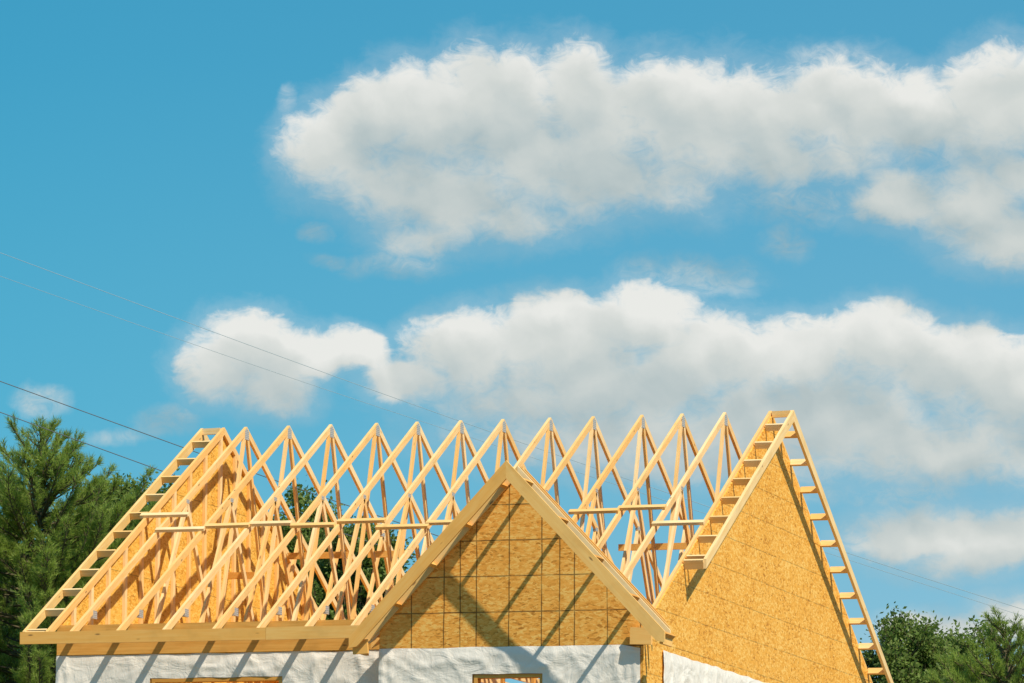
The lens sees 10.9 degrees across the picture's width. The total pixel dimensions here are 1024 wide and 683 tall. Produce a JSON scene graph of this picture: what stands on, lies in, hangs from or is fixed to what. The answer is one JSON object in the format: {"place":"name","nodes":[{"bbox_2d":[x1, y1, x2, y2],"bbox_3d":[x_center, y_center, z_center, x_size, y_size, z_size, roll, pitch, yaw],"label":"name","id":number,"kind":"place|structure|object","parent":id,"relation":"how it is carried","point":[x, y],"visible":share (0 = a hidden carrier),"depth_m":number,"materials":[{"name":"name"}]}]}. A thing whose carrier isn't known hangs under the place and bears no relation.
{"place":"outdoors","nodes":[
{"label":"outdoors","id":0,"kind":"place"},
{"bbox_2d":[0,412,415,557],"bbox_3d":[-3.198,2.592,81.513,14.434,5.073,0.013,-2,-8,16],"label":"power line","id":1,"kind":"object","parent":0,"point":[136,461],"visible":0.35,"depth_m":82.52,"materials":[{"name":"metal"}]},
{"bbox_2d":[0,381,437,535],"bbox_3d":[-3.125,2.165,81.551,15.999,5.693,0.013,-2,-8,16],"label":"power line","id":2,"kind":"object","parent":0,"point":[167,441],"visible":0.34,"depth_m":82.41,"materials":[{"name":"metal"}]},
{"bbox_2d":[0,276,1015,613],"bbox_3d":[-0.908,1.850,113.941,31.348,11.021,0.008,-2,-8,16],"label":"power line","id":3,"kind":"object","parent":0,"point":[474,438],"visible":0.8,"depth_m":114.40,"materials":[{"name":"metal"}]},
{"bbox_2d":[0,0,1023,682],"label":"sky","id":4,"kind":"structure","parent":0,"point":[478,213],"materials":[{"name":"blue"}]},
{"bbox_2d":[2,253,1023,609],"bbox_3d":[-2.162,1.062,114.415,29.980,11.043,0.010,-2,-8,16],"label":"power line","id":5,"kind":"object","parent":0,"point":[450,417],"visible":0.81,"depth_m":114.41,"materials":[{"name":"metal"}]},
{"label":"ground","id":6,"kind":"structure","parent":0,"visible":0},
{"bbox_2d":[0,482,55,682],"bbox_3d":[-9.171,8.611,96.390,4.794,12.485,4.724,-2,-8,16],"label":"broadleaf tree","id":7,"kind":"object","parent":6,"relation":"on","point":[8,600],"visible":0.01,"depth_m":95.42,"materials":[{"name":"green plant"}]},
{"bbox_2d":[0,473,96,681],"bbox_3d":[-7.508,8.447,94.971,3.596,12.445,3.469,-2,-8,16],"label":"broadleaf tree","id":8,"kind":"object","parent":6,"relation":"on","point":[89,474],"depth_m":95.23,"materials":[{"name":"green plant"}]},
{"bbox_2d":[0,411,157,682],"bbox_3d":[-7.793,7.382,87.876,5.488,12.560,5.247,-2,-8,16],"label":"pine tree","id":9,"kind":"object","parent":6,"relation":"on","point":[24,511],"visible":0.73,"depth_m":87.70,"materials":[{"name":"green plant"}]},
{"bbox_2d":[42,467,179,590],"bbox_3d":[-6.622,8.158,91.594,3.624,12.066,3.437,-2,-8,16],"label":"broadleaf tree","id":10,"kind":"object","parent":6,"relation":"on","point":[125,488],"visible":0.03,"depth_m":92.01,"materials":[{"name":"green plant"}]},
{"bbox_2d":[272,475,353,579],"bbox_3d":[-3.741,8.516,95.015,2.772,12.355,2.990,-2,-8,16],"label":"broadleaf tree","id":11,"kind":"object","parent":6,"relation":"on","point":[305,532],"visible":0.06,"depth_m":95.39,"materials":[{"name":"green plant"}]},
{"bbox_2d":[297,515,415,619],"bbox_3d":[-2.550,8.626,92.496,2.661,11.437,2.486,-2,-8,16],"label":"broadleaf tree","id":12,"kind":"object","parent":6,"relation":"on","point":[318,594],"visible":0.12,"depth_m":92.69,"materials":[{"name":"green plant"}]},
{"bbox_2d":[20,410,893,682],"bbox_3d":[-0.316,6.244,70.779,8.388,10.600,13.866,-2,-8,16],"label":"unfinished house","id":13,"kind":"structure","parent":6,"relation":"on","point":[515,573],"depth_m":67.98,"materials":[{"name":"wood"}]},
{"bbox_2d":[860,601,954,682],"bbox_3d":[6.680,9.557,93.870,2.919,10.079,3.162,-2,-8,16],"label":"broadleaf tree","id":14,"kind":"object","parent":6,"relation":"on","point":[905,661],"visible":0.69,"depth_m":93.90,"materials":[{"name":"green plant"}]},
{"bbox_2d":[882,614,1023,682],"bbox_3d":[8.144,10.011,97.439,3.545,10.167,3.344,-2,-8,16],"label":"broadleaf tree","id":15,"kind":"object","parent":6,"relation":"on","point":[956,643],"visible":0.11,"depth_m":97.81,"materials":[{"name":"green plant"}]},
{"bbox_2d":[923,606,1023,682],"bbox_3d":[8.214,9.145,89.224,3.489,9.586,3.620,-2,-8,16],"label":"pine tree","id":16,"kind":"object","parent":6,"relation":"on","point":[976,673],"visible":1,"depth_m":89.54,"materials":[{"name":"green plant"}]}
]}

